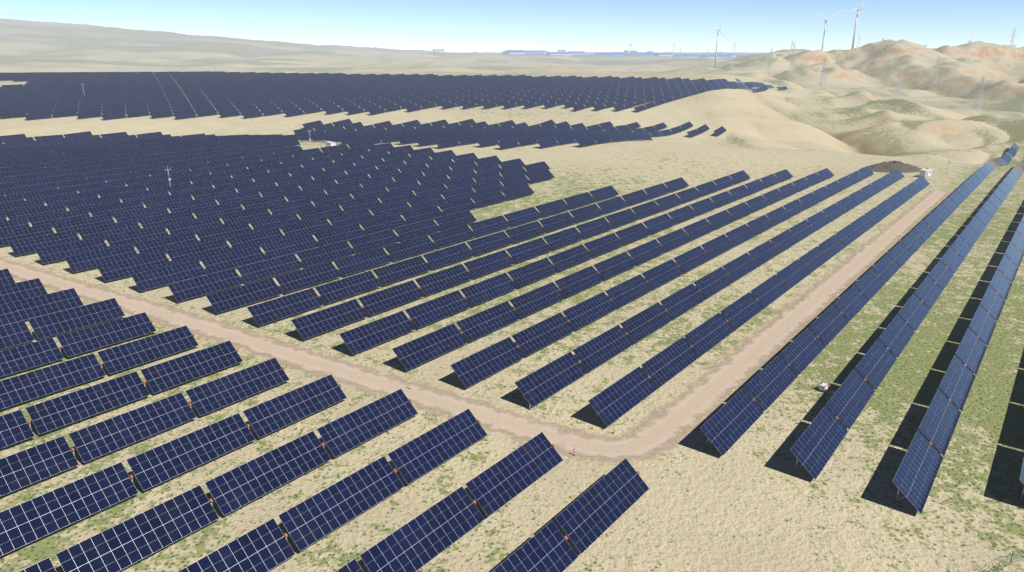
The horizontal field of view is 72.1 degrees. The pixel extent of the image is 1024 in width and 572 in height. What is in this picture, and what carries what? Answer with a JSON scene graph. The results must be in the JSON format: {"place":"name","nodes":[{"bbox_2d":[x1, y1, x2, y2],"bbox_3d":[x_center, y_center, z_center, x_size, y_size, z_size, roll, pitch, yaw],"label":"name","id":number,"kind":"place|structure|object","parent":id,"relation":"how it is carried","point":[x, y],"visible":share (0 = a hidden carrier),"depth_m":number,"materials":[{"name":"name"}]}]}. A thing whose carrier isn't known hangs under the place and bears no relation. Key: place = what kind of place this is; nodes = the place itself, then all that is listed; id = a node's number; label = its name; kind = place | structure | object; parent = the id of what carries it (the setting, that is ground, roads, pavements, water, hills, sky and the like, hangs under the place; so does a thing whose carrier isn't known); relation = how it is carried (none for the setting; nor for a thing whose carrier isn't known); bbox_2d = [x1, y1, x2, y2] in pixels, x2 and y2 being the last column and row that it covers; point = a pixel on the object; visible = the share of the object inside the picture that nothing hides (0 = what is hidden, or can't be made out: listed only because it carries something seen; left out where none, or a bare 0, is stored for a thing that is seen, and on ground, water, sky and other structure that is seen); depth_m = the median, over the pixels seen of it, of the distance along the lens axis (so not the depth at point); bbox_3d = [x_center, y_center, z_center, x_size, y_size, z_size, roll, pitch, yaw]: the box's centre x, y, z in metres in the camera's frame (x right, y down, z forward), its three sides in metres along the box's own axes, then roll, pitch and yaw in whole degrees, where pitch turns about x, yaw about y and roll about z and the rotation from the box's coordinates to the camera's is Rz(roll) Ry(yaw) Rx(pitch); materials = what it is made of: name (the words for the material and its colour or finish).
{"place":"outdoors","nodes":[
{"label":"outdoors","id":0,"kind":"place"},
{"bbox_2d":[0,191,949,460],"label":"dirt road","id":1,"kind":"structure","parent":0,"point":[680,415],"depth_m":124.38,"materials":[{"name":"beige soil"}]},
{"bbox_2d":[0,18,1023,571],"bbox_3d":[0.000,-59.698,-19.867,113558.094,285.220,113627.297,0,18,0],"label":"ground","id":2,"kind":"structure","parent":0,"point":[752,498],"depth_m":137.05,"materials":[{"name":"beige sand"}]},
{"bbox_2d":[325,141,335,146],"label":"inverter cabin","id":3,"kind":"object","parent":2,"relation":"on","point":[328,143],"visible":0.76,"depth_m":352.40,"materials":[{"name":"white metal"}]},
{"bbox_2d":[0,71,1019,156],"bbox_3d":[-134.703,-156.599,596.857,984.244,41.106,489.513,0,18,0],"label":"solar tables","id":4,"kind":"object","parent":2,"relation":"on","point":[43,93],"visible":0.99,"depth_m":603.32,"materials":[{"name":"blue"}]},
{"bbox_2d":[0,183,1023,571],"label":"solar tables","id":5,"kind":"object","parent":2,"relation":"on","point":[596,511],"visible":1,"depth_m":127.86,"materials":[{"name":"blue"}]},
{"bbox_2d":[0,120,1023,225],"bbox_3d":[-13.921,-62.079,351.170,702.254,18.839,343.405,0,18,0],"label":"solar tables","id":6,"kind":"object","parent":2,"relation":"on","point":[27,160],"visible":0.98,"depth_m":294.75,"materials":[{"name":"blue"}]},
{"bbox_2d":[374,47,839,58],"bbox_3d":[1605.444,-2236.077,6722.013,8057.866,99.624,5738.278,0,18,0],"label":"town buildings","id":7,"kind":"structure","parent":2,"relation":"on","point":[627,53],"depth_m":4577.70,"materials":[{"name":"grey"}]},
{"bbox_2d":[706,15,728,67],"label":"wind turbine","id":8,"kind":"object","parent":2,"relation":"on","point":[717,31],"visible":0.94,"depth_m":1637.10,"materials":[{"name":"white metal"}]},
{"bbox_2d":[766,50,775,78],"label":"pylon","id":9,"kind":"object","parent":2,"relation":"on","point":[769,71],"visible":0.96,"depth_m":1018.04,"materials":[{"name":"silver metal"}]},
{"bbox_2d":[788,43,796,70],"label":"pylon","id":10,"kind":"object","parent":2,"relation":"on","point":[792,62],"visible":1,"depth_m":1173.35,"materials":[{"name":"silver metal"}]},
{"bbox_2d":[819,57,826,85],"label":"pylon","id":11,"kind":"object","parent":2,"relation":"on","point":[823,72],"visible":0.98,"depth_m":1048.37,"materials":[{"name":"silver metal"}]},
{"bbox_2d":[815,11,837,50],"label":"wind turbine","id":12,"kind":"object","parent":2,"relation":"on","point":[825,20],"visible":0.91,"depth_m":1644.06,"materials":[{"name":"white metal"}]},
{"bbox_2d":[838,0,870,48],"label":"wind turbine","id":13,"kind":"object","parent":2,"relation":"on","point":[853,41],"visible":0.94,"depth_m":1325.34,"materials":[{"name":"white metal"}]},
{"bbox_2d":[860,160,920,172],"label":"dirt mound","id":14,"kind":"object","parent":2,"relation":"on","point":[891,166],"visible":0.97,"depth_m":330.41,"materials":[{"name":"grey soil"}]},
{"bbox_2d":[894,66,902,98],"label":"pylon","id":15,"kind":"object","parent":2,"relation":"on","point":[898,82],"visible":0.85,"depth_m":798.79,"materials":[{"name":"silver metal"}]},
{"bbox_2d":[918,168,932,177],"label":"inverter cabin","id":16,"kind":"object","parent":2,"relation":"on","point":[926,173],"visible":0.99,"depth_m":314.52,"materials":[{"name":"white metal"}]},
{"bbox_2d":[930,55,939,86],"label":"pylon","id":17,"kind":"object","parent":2,"relation":"on","point":[934,73],"visible":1,"depth_m":1037.42,"materials":[{"name":"silver metal"}]},
{"bbox_2d":[974,74,985,108],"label":"pylon","id":18,"kind":"object","parent":2,"relation":"on","point":[982,86],"visible":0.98,"depth_m":869.98,"materials":[{"name":"silver metal"}]},
{"bbox_2d":[988,549,1023,571],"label":"grass","id":19,"kind":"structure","parent":2,"relation":"on","point":[1007,562],"depth_m":75.85,"materials":[{"name":"green plant"}]},
{"bbox_2d":[1007,29,1018,45],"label":"wind turbine","id":20,"kind":"object","parent":2,"relation":"on","point":[1012,37],"visible":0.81,"depth_m":1331.32,"materials":[{"name":"silver metal"}]},
{"bbox_2d":[0,0,1023,51],"label":"sky","id":21,"kind":"structure","parent":0,"point":[449,25],"materials":[{"name":"blue"}]},
{"bbox_2d":[818,381,830,392],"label":"box","id":22,"kind":"object","parent":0,"point":[823,387],"visible":1,"depth_m":115.57,"materials":[{"name":"white metal"}]}
]}

